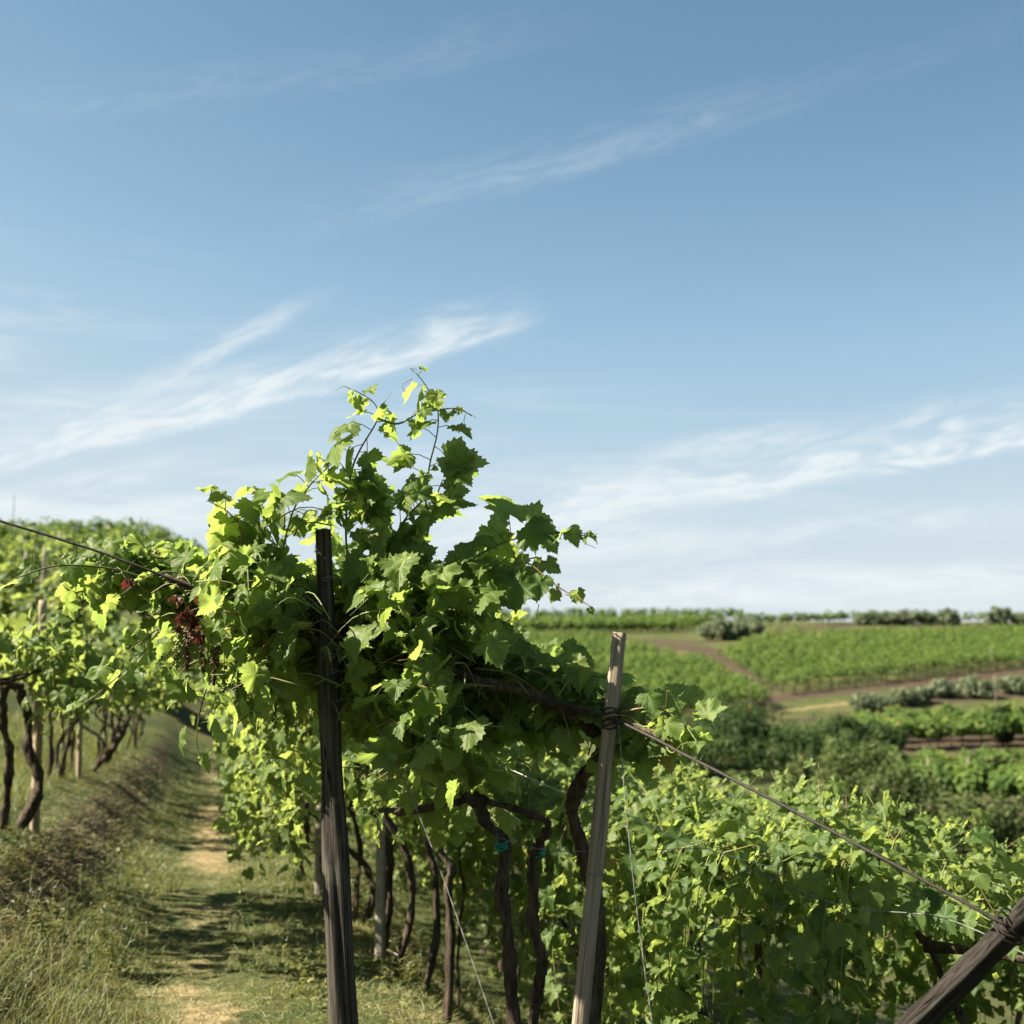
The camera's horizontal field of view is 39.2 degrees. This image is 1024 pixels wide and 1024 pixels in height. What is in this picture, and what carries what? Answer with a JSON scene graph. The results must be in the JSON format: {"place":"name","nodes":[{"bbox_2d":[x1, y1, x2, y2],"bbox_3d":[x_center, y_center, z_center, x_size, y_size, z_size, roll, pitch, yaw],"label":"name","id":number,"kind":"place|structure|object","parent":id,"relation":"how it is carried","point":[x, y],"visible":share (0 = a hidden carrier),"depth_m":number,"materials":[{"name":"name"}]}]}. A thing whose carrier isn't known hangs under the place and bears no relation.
{"place":"outdoors","nodes":[
{"label":"outdoors","id":0,"kind":"place"},
{"bbox_2d":[0,706,138,809],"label":"terrace grass","id":1,"kind":"structure","parent":0,"point":[23,769],"depth_m":17.89,"materials":[{"name":"green plant"}]},
{"bbox_2d":[0,556,1023,1023],"bbox_3d":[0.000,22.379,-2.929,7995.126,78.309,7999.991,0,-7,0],"label":"ground","id":2,"kind":"structure","parent":0,"point":[802,702],"depth_m":13.55,"materials":[{"name":"green plant"}]},
{"bbox_2d":[30,600,46,833],"bbox_3d":[-3.554,1.649,10.788,0.074,1.975,0.071,0,-7,0],"label":"stake","id":3,"kind":"object","parent":2,"relation":"on","point":[35,824],"visible":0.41,"depth_m":10.76,"materials":[{"name":"brown wood"}]},
{"bbox_2d":[27,881,60,960],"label":"wild flower plant","id":4,"kind":"object","parent":2,"relation":"on","point":[45,932],"visible":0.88,"depth_m":7.47,"materials":[{"name":"green plant"}]},
{"bbox_2d":[0,607,110,747],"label":"grapevine","id":5,"kind":"object","parent":2,"relation":"on","point":[52,651],"visible":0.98,"depth_m":8.34,"materials":[{"name":"green plant"}]},
{"bbox_2d":[0,611,127,733],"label":"grapevine","id":6,"kind":"object","parent":2,"relation":"on","point":[18,622],"visible":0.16,"depth_m":9.26,"materials":[{"name":"green plant"}]},
{"bbox_2d":[0,539,128,579],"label":"vine row","id":7,"kind":"object","parent":2,"relation":"on","point":[64,547],"visible":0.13,"depth_m":49.85,"materials":[{"name":"green plant"}]},
{"bbox_2d":[0,620,134,829],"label":"grapevine","id":8,"kind":"object","parent":2,"relation":"on","point":[9,769],"visible":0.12,"depth_m":10.38,"materials":[{"name":"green plant"}]},
{"bbox_2d":[0,617,141,829],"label":"grapevine","id":9,"kind":"object","parent":2,"relation":"on","point":[31,807],"visible":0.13,"depth_m":10.62,"materials":[{"name":"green plant"}]},
{"bbox_2d":[0,554,159,626],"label":"vine row","id":10,"kind":"object","parent":2,"relation":"on","point":[9,570],"visible":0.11,"depth_m":41.63,"materials":[{"name":"green plant"}]},
{"bbox_2d":[4,647,161,768],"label":"grapevine","id":11,"kind":"object","parent":2,"relation":"on","point":[120,735],"visible":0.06,"depth_m":18.77,"materials":[{"name":"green plant"}]},
{"bbox_2d":[0,528,171,568],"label":"vine row","id":12,"kind":"object","parent":2,"relation":"on","point":[34,543],"visible":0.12,"depth_m":57.58,"materials":[{"name":"green plant"}]},
{"bbox_2d":[2,812,175,1021],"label":"weeds","id":13,"kind":"object","parent":2,"relation":"on","point":[102,902],"visible":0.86,"depth_m":9.52,"materials":[{"name":"green plant"}]},
{"bbox_2d":[0,520,194,561],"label":"vine row","id":14,"kind":"object","parent":2,"relation":"on","point":[7,532],"visible":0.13,"depth_m":66.67,"materials":[{"name":"green plant"}]},
{"bbox_2d":[45,643,155,785],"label":"grapevine","id":15,"kind":"object","parent":2,"relation":"on","point":[113,703],"visible":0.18,"depth_m":14.55,"materials":[{"name":"green plant"}]},
{"bbox_2d":[0,516,206,554],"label":"vine row","id":16,"kind":"object","parent":2,"relation":"on","point":[70,523],"visible":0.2,"depth_m":76.44,"materials":[{"name":"green plant"}]},
{"bbox_2d":[0,823,207,1023],"bbox_3d":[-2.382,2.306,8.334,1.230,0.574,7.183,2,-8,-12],"label":"tall grass","id":17,"kind":"structure","parent":2,"relation":"on","point":[64,1018],"depth_m":6.64,"materials":[{"name":"green plant"}]},
{"bbox_2d":[0,516,208,553],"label":"vine row","id":18,"kind":"object","parent":2,"relation":"on","point":[94,529],"visible":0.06,"depth_m":87.40,"materials":[{"name":"green plant"}]},
{"bbox_2d":[55,652,159,778],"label":"grapevine","id":19,"kind":"object","parent":2,"relation":"on","point":[132,709],"visible":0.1,"depth_m":15.43,"materials":[{"name":"green plant"}]},
{"bbox_2d":[0,588,217,710],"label":"vine row","id":20,"kind":"object","parent":2,"relation":"on","point":[12,605],"visible":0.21,"depth_m":34.95,"materials":[{"name":"green plant"}]},
{"bbox_2d":[60,647,178,778],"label":"grapevine","id":21,"kind":"object","parent":2,"relation":"on","point":[158,693],"visible":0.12,"depth_m":15.41,"materials":[{"name":"green plant"}]},
{"bbox_2d":[0,751,492,1023],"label":"dry grass","id":22,"kind":"structure","parent":2,"relation":"on","point":[325,979],"depth_m":9.08,"materials":[{"name":"plant"}]},
{"bbox_2d":[146,605,375,923],"bbox_3d":[-1.488,1.841,10.595,1.722,2.469,2.031,-2,-8,14],"label":"grapevine","id":23,"kind":"object","parent":2,"relation":"on","point":[367,868],"visible":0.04,"depth_m":10.31,"materials":[{"name":"green plant"}]},
{"bbox_2d":[0,365,597,1023],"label":"grapevine","id":24,"kind":"object","parent":2,"relation":"on","point":[436,623],"visible":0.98,"depth_m":4.64,"materials":[{"name":"green plant"}]},
{"bbox_2d":[163,553,440,993],"bbox_3d":[-1.036,1.569,8.555,2.180,2.607,1.861,-7,-10,42],"label":"grapevine","id":25,"kind":"object","parent":2,"relation":"on","point":[436,936],"visible":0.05,"depth_m":8.19,"materials":[{"name":"green plant"}]},
{"bbox_2d":[0,710,622,1023],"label":"grass","id":26,"kind":"structure","parent":2,"relation":"on","point":[463,1007],"depth_m":9.76,"materials":[{"name":"green plant"}]},
{"bbox_2d":[314,805,321,896],"bbox_3d":[-1.479,2.716,11.004,0.058,0.925,0.057,0,-7,0],"label":"stake","id":27,"kind":"object","parent":2,"relation":"on","point":[318,878],"visible":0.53,"depth_m":10.99,"materials":[{"name":"wood"}]},
{"bbox_2d":[221,756,433,900],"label":"grapevine","id":28,"kind":"object","parent":2,"relation":"on","point":[410,846],"visible":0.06,"depth_m":11.48,"materials":[{"name":"green plant"}]},
{"bbox_2d":[211,692,456,921],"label":"grapevine","id":29,"kind":"object","parent":2,"relation":"on","point":[415,831],"visible":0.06,"depth_m":10.38,"materials":[{"name":"green plant"}]},
{"bbox_2d":[315,529,357,1023],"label":"wooden post","id":30,"kind":"object","parent":2,"relation":"on","point":[341,980],"visible":0.98,"depth_m":4.54,"materials":[{"name":"brown wood"}]},
{"bbox_2d":[0,520,1009,927],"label":"head cable","id":31,"kind":"object","parent":30,"relation":"attached to","point":[938,888],"visible":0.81,"depth_m":4.12,"materials":[{"name":"grey metal"}]},
{"bbox_2d":[179,660,527,955],"bbox_3d":[-0.882,1.619,9.086,2.301,2.432,2.496,0,-7,0],"label":"grapevine","id":32,"kind":"object","parent":2,"relation":"on","point":[245,838],"visible":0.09,"depth_m":8.24,"materials":[{"name":"green plant"}]},
{"bbox_2d":[193,482,536,1023],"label":"grapevine","id":33,"kind":"object","parent":2,"relation":"on","point":[294,779],"visible":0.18,"depth_m":7.14,"materials":[{"name":"green plant"}]},
{"bbox_2d":[253,832,500,1023],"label":"weeds","id":34,"kind":"object","parent":2,"relation":"on","point":[296,967],"visible":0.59,"depth_m":8.21,"materials":[{"name":"green plant"}]},
{"bbox_2d":[219,719,541,978],"bbox_3d":[-0.851,1.810,9.220,2.008,2.182,1.582,1,-8,-9],"label":"grapevine","id":35,"kind":"object","parent":2,"relation":"on","point":[245,740],"visible":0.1,"depth_m":8.91,"materials":[{"name":"green plant"}]},
{"bbox_2d":[375,813,385,959],"bbox_3d":[-0.793,2.347,8.660,0.060,1.164,0.059,-1,-8,8],"label":"stake","id":36,"kind":"object","parent":2,"relation":"on","point":[380,897],"visible":0.55,"depth_m":8.64,"materials":[{"name":"wood"}]},
{"bbox_2d":[211,675,585,980],"bbox_3d":[-0.697,1.670,8.194,1.937,2.152,1.480,3,-8,-25],"label":"grapevine","id":37,"kind":"object","parent":2,"relation":"on","point":[220,824],"visible":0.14,"depth_m":8.08,"materials":[{"name":"green plant"}]},
{"bbox_2d":[223,619,594,1006],"bbox_3d":[-0.671,1.947,9.533,2.389,2.677,2.307,0,-7,0],"label":"grapevine","id":38,"kind":"object","parent":2,"relation":"on","point":[546,644],"visible":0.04,"depth_m":9.12,"materials":[{"name":"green plant"}]},
{"bbox_2d":[342,739,552,1023],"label":"grapevine","id":39,"kind":"object","parent":2,"relation":"on","point":[461,821],"visible":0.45,"depth_m":5.31,"materials":[{"name":"green plant"}]},
{"bbox_2d":[393,755,634,977],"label":"grapevine","id":40,"kind":"object","parent":2,"relation":"on","point":[414,839],"visible":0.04,"depth_m":12.97,"materials":[{"name":"green plant"}]},
{"bbox_2d":[413,758,741,961],"bbox_3d":[0.447,3.014,11.080,2.349,2.378,1.472,2,-8,-18],"label":"grapevine","id":41,"kind":"object","parent":2,"relation":"on","point":[666,778],"visible":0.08,"depth_m":10.95,"materials":[{"name":"green plant"}]},
{"bbox_2d":[504,618,675,633],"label":"vine row","id":42,"kind":"object","parent":2,"relation":"on","point":[566,624],"visible":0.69,"depth_m":218.20,"materials":[{"name":"green plant"}]},
{"bbox_2d":[572,632,625,1023],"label":"wooden post","id":43,"kind":"object","parent":2,"relation":"on","point":[591,906],"visible":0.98,"depth_m":4.43,"materials":[{"name":"grey wood"}]},
{"bbox_2d":[454,637,727,1023],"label":"grapevine","id":44,"kind":"object","parent":43,"relation":"attached to","point":[573,679],"visible":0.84,"depth_m":4.62,"materials":[{"name":"green plant"}]},
{"bbox_2d":[441,745,767,1023],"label":"grapevine","id":45,"kind":"object","parent":2,"relation":"on","point":[577,768],"visible":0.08,"depth_m":10.17,"materials":[{"name":"green plant"}]},
{"bbox_2d":[499,606,743,620],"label":"vine row","id":46,"kind":"object","parent":2,"relation":"on","point":[732,612],"visible":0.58,"depth_m":269.10,"materials":[{"name":"green plant"}]},
{"bbox_2d":[551,662,732,679],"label":"vine row","id":47,"kind":"object","parent":2,"relation":"on","point":[693,669],"visible":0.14,"depth_m":139.83,"materials":[{"name":"green plant"}]},
{"bbox_2d":[465,752,823,1015],"bbox_3d":[0.953,2.730,9.167,2.416,2.458,1.662,2,-8,-15],"label":"grapevine","id":48,"kind":"object","parent":2,"relation":"on","point":[488,896],"visible":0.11,"depth_m":9.26,"materials":[{"name":"green plant"}]},
{"bbox_2d":[530,682,772,718],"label":"vine row","id":49,"kind":"object","parent":2,"relation":"on","point":[757,691],"visible":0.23,"depth_m":121.42,"materials":[{"name":"green plant"}]},
{"bbox_2d":[598,673,752,697],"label":"vine row","id":50,"kind":"object","parent":2,"relation":"on","point":[714,680],"visible":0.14,"depth_m":127.99,"materials":[{"name":"green plant"}]},
{"bbox_2d":[696,620,725,640],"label":"olive bush","id":51,"kind":"object","parent":2,"relation":"on","point":[708,630],"visible":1,"depth_m":200.09,"materials":[{"name":"green plant"}]},
{"bbox_2d":[507,755,926,1023],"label":"grapevine","id":52,"kind":"object","parent":2,"relation":"on","point":[545,805],"visible":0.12,"depth_m":8.20,"materials":[{"name":"green plant"}]},
{"bbox_2d":[674,700,771,778],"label":"bush","id":53,"kind":"object","parent":2,"relation":"on","point":[711,756],"visible":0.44,"depth_m":73.91,"materials":[{"name":"green plant"}]},
{"bbox_2d":[718,700,791,768],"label":"bush","id":54,"kind":"object","parent":2,"relation":"on","point":[750,727],"visible":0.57,"depth_m":81.12,"materials":[{"name":"green plant"}]},
{"bbox_2d":[520,762,1021,1023],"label":"grapevine","id":55,"kind":"object","parent":2,"relation":"on","point":[555,841],"visible":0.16,"depth_m":7.29,"materials":[{"name":"green plant"}]},
{"bbox_2d":[561,760,1023,1023],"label":"grapevine","id":56,"kind":"object","parent":2,"relation":"on","point":[662,812],"visible":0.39,"depth_m":6.41,"materials":[{"name":"green plant"}]},
{"bbox_2d":[742,714,853,772],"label":"bush","id":57,"kind":"object","parent":2,"relation":"on","point":[794,741],"visible":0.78,"depth_m":77.93,"materials":[{"name":"green plant"}]},
{"bbox_2d":[732,609,877,626],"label":"vine row","id":58,"kind":"object","parent":2,"relation":"on","point":[805,617],"visible":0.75,"depth_m":247.18,"materials":[{"name":"green plant"}]},
{"bbox_2d":[784,744,833,798],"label":"shrub","id":59,"kind":"object","parent":2,"relation":"on","point":[798,770],"visible":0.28,"depth_m":46.68,"materials":[{"name":"green plant"}]},
{"bbox_2d":[617,757,1023,1023],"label":"grapevine","id":60,"kind":"object","parent":2,"relation":"on","point":[826,865],"visible":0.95,"depth_m":5.30,"materials":[{"name":"green plant"}]},
{"bbox_2d":[812,713,871,757],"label":"broadleaf tree","id":61,"kind":"object","parent":2,"relation":"on","point":[851,723],"visible":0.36,"depth_m":85.99,"materials":[{"name":"green plant"}]},
{"bbox_2d":[809,729,888,808],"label":"bush","id":62,"kind":"object","parent":2,"relation":"on","point":[834,755],"visible":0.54,"depth_m":44.70,"materials":[{"name":"green plant"}]},
{"bbox_2d":[836,728,895,814],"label":"bush","id":63,"kind":"object","parent":2,"relation":"on","point":[872,757],"visible":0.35,"depth_m":44.90,"materials":[{"name":"green plant"}]},
{"bbox_2d":[715,632,1023,655],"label":"vine row","id":64,"kind":"object","parent":2,"relation":"on","point":[810,644],"visible":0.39,"depth_m":173.68,"materials":[{"name":"green plant"}]},
{"bbox_2d":[848,689,891,711],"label":"olive tree","id":65,"kind":"object","parent":2,"relation":"on","point":[861,700],"visible":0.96,"depth_m":121.19,"materials":[{"name":"green plant"}]},
{"bbox_2d":[722,633,1022,658],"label":"vine row","id":66,"kind":"object","parent":2,"relation":"on","point":[873,640],"visible":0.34,"depth_m":170.59,"materials":[{"name":"green plant"}]},
{"bbox_2d":[726,636,1023,660],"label":"vine row","id":67,"kind":"object","parent":2,"relation":"on","point":[813,646],"visible":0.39,"depth_m":166.76,"materials":[{"name":"green plant"}]},
{"bbox_2d":[729,629,1021,650],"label":"vine row","id":68,"kind":"object","parent":2,"relation":"on","point":[842,639],"visible":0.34,"depth_m":178.57,"materials":[{"name":"green plant"}]},
{"bbox_2d":[730,636,1023,662],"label":"vine row","id":69,"kind":"object","parent":2,"relation":"on","point":[954,644],"visible":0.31,"depth_m":163.90,"materials":[{"name":"green plant"}]},
{"bbox_2d":[736,639,1023,665],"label":"vine row","id":70,"kind":"object","parent":2,"relation":"on","point":[790,650],"visible":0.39,"depth_m":159.87,"materials":[{"name":"green plant"}]},
{"bbox_2d":[737,628,1023,646],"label":"vine row","id":71,"kind":"object","parent":2,"relation":"on","point":[860,635],"visible":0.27,"depth_m":183.73,"materials":[{"name":"green plant"}]},
{"bbox_2d":[809,917,953,1023],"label":"grapevine","id":72,"kind":"object","parent":2,"relation":"on","point":[910,955],"visible":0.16,"depth_m":7.58,"materials":[{"name":"green plant"}]},
{"bbox_2d":[741,639,1023,668],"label":"vine row","id":73,"kind":"object","parent":2,"relation":"on","point":[825,655],"visible":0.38,"depth_m":156.26,"materials":[{"name":"green plant"}]},
{"bbox_2d":[859,720,907,753],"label":"broadleaf tree","id":74,"kind":"object","parent":2,"relation":"on","point":[898,739],"visible":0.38,"depth_m":88.36,"materials":[{"name":"green plant"}]},
{"bbox_2d":[743,626,1023,645],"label":"vine row","id":75,"kind":"object","parent":2,"relation":"on","point":[796,638],"visible":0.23,"depth_m":187.41,"materials":[{"name":"green plant"}]},
{"bbox_2d":[748,642,1023,677],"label":"vine row","id":76,"kind":"object","parent":2,"relation":"on","point":[861,658],"visible":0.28,"depth_m":149.80,"materials":[{"name":"green plant"}]},
{"bbox_2d":[750,640,1023,673],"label":"vine row","id":77,"kind":"object","parent":2,"relation":"on","point":[833,655],"visible":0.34,"depth_m":153.66,"materials":[{"name":"green plant"}]},
{"bbox_2d":[750,625,1023,643],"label":"vine row","id":78,"kind":"object","parent":2,"relation":"on","point":[912,633],"visible":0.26,"depth_m":191.56,"materials":[{"name":"green plant"}]},
{"bbox_2d":[752,644,1023,681],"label":"vine row","id":79,"kind":"object","parent":2,"relation":"on","point":[883,655],"visible":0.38,"depth_m":148.94,"materials":[{"name":"green plant"}]},
{"bbox_2d":[761,647,1022,684],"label":"vine row","id":80,"kind":"object","parent":2,"relation":"on","point":[829,667],"visible":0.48,"depth_m":144.57,"materials":[{"name":"green plant"}]},
{"bbox_2d":[762,623,1023,641],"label":"vine row","id":81,"kind":"object","parent":2,"relation":"on","point":[858,631],"visible":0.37,"depth_m":195.10,"materials":[{"name":"green plant"}]},
{"bbox_2d":[859,753,930,825],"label":"shrub","id":82,"kind":"object","parent":2,"relation":"on","point":[874,785],"visible":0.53,"depth_m":42.05,"materials":[{"name":"green plant"}]},
{"bbox_2d":[769,901,1022,1023],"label":"grapevine","id":83,"kind":"object","parent":2,"relation":"on","point":[891,1015],"visible":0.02,"depth_m":8.58,"materials":[{"name":"green plant"}]},
{"bbox_2d":[769,622,1022,638],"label":"vine row","id":84,"kind":"object","parent":2,"relation":"on","point":[881,626],"visible":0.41,"depth_m":199.21,"materials":[{"name":"green plant"}]},
{"bbox_2d":[775,649,1023,694],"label":"vine row","id":85,"kind":"object","parent":2,"relation":"on","point":[807,677],"visible":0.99,"depth_m":143.60,"materials":[{"name":"green plant"}]},
{"bbox_2d":[883,687,922,705],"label":"olive tree","id":86,"kind":"object","parent":2,"relation":"on","point":[906,696],"visible":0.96,"depth_m":124.28,"materials":[{"name":"green plant"}]},
{"bbox_2d":[816,712,1023,749],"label":"vine row","id":87,"kind":"object","parent":2,"relation":"on","point":[959,726],"visible":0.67,"depth_m":93.89,"materials":[{"name":"green plant"}]},
{"bbox_2d":[891,761,956,837],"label":"shrub","id":88,"kind":"object","parent":2,"relation":"on","point":[932,801],"visible":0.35,"depth_m":41.81,"materials":[{"name":"green plant"}]},
{"bbox_2d":[827,743,1023,773],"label":"vine row","id":89,"kind":"object","parent":2,"relation":"on","point":[1009,755],"visible":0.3,"depth_m":70.72,"materials":[{"name":"green plant"}]},
{"bbox_2d":[835,757,1023,793],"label":"vine row","id":90,"kind":"object","parent":2,"relation":"on","point":[949,765],"visible":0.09,"depth_m":62.05,"materials":[{"name":"green plant"}]},
{"bbox_2d":[835,708,1023,736],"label":"vine row","id":91,"kind":"object","parent":2,"relation":"on","point":[971,716],"visible":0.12,"depth_m":98.25,"materials":[{"name":"green plant"}]},
{"bbox_2d":[846,700,1023,724],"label":"vine row","id":92,"kind":"object","parent":2,"relation":"on","point":[937,713],"visible":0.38,"depth_m":102.14,"materials":[{"name":"green plant"}]},
{"bbox_2d":[850,761,1023,810],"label":"vine row","id":93,"kind":"object","parent":2,"relation":"on","point":[979,780],"visible":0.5,"depth_m":53.08,"materials":[{"name":"green plant"}]},
{"bbox_2d":[926,677,963,698],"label":"olive tree","id":94,"kind":"object","parent":2,"relation":"on","point":[945,689],"visible":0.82,"depth_m":129.92,"materials":[{"name":"green plant"}]},
{"bbox_2d":[894,896,1023,1023],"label":"brace post","id":95,"kind":"object","parent":2,"relation":"on","point":[966,973],"visible":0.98,"depth_m":3.53,"materials":[{"name":"brown wood"}]},
{"bbox_2d":[925,787,1006,853],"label":"shrub","id":96,"kind":"object","parent":2,"relation":"on","point":[961,808],"visible":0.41,"depth_m":39.97,"materials":[{"name":"green plant"}]},
{"bbox_2d":[915,932,1023,1023],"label":"grapevine","id":97,"kind":"object","parent":2,"relation":"on","point":[1014,996],"visible":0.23,"depth_m":7.04,"materials":[{"name":"green plant"}]},
{"bbox_2d":[955,673,997,699],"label":"olive tree","id":98,"kind":"object","parent":2,"relation":"on","point":[984,689],"visible":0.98,"depth_m":129.91,"materials":[{"name":"green plant"}]},
{"bbox_2d":[964,791,1023,853],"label":"shrub","id":99,"kind":"object","parent":2,"relation":"on","point":[1012,826],"visible":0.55,"depth_m":40.27,"materials":[{"name":"green plant"}]},
{"bbox_2d":[978,605,1011,625],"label":"olive tree","id":100,"kind":"object","parent":2,"relation":"on","point":[1004,614],"visible":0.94,"depth_m":246.24,"materials":[{"name":"green plant"}]},
{"bbox_2d":[993,673,1023,695],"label":"olive tree","id":101,"kind":"object","parent":2,"relation":"on","point":[1014,685],"visible":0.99,"depth_m":132.81,"materials":[{"name":"green plant"}]},
{"bbox_2d":[0,0,1023,621],"label":"sky","id":102,"kind":"structure","parent":0,"point":[731,291],"materials":[{"name":"blue"}]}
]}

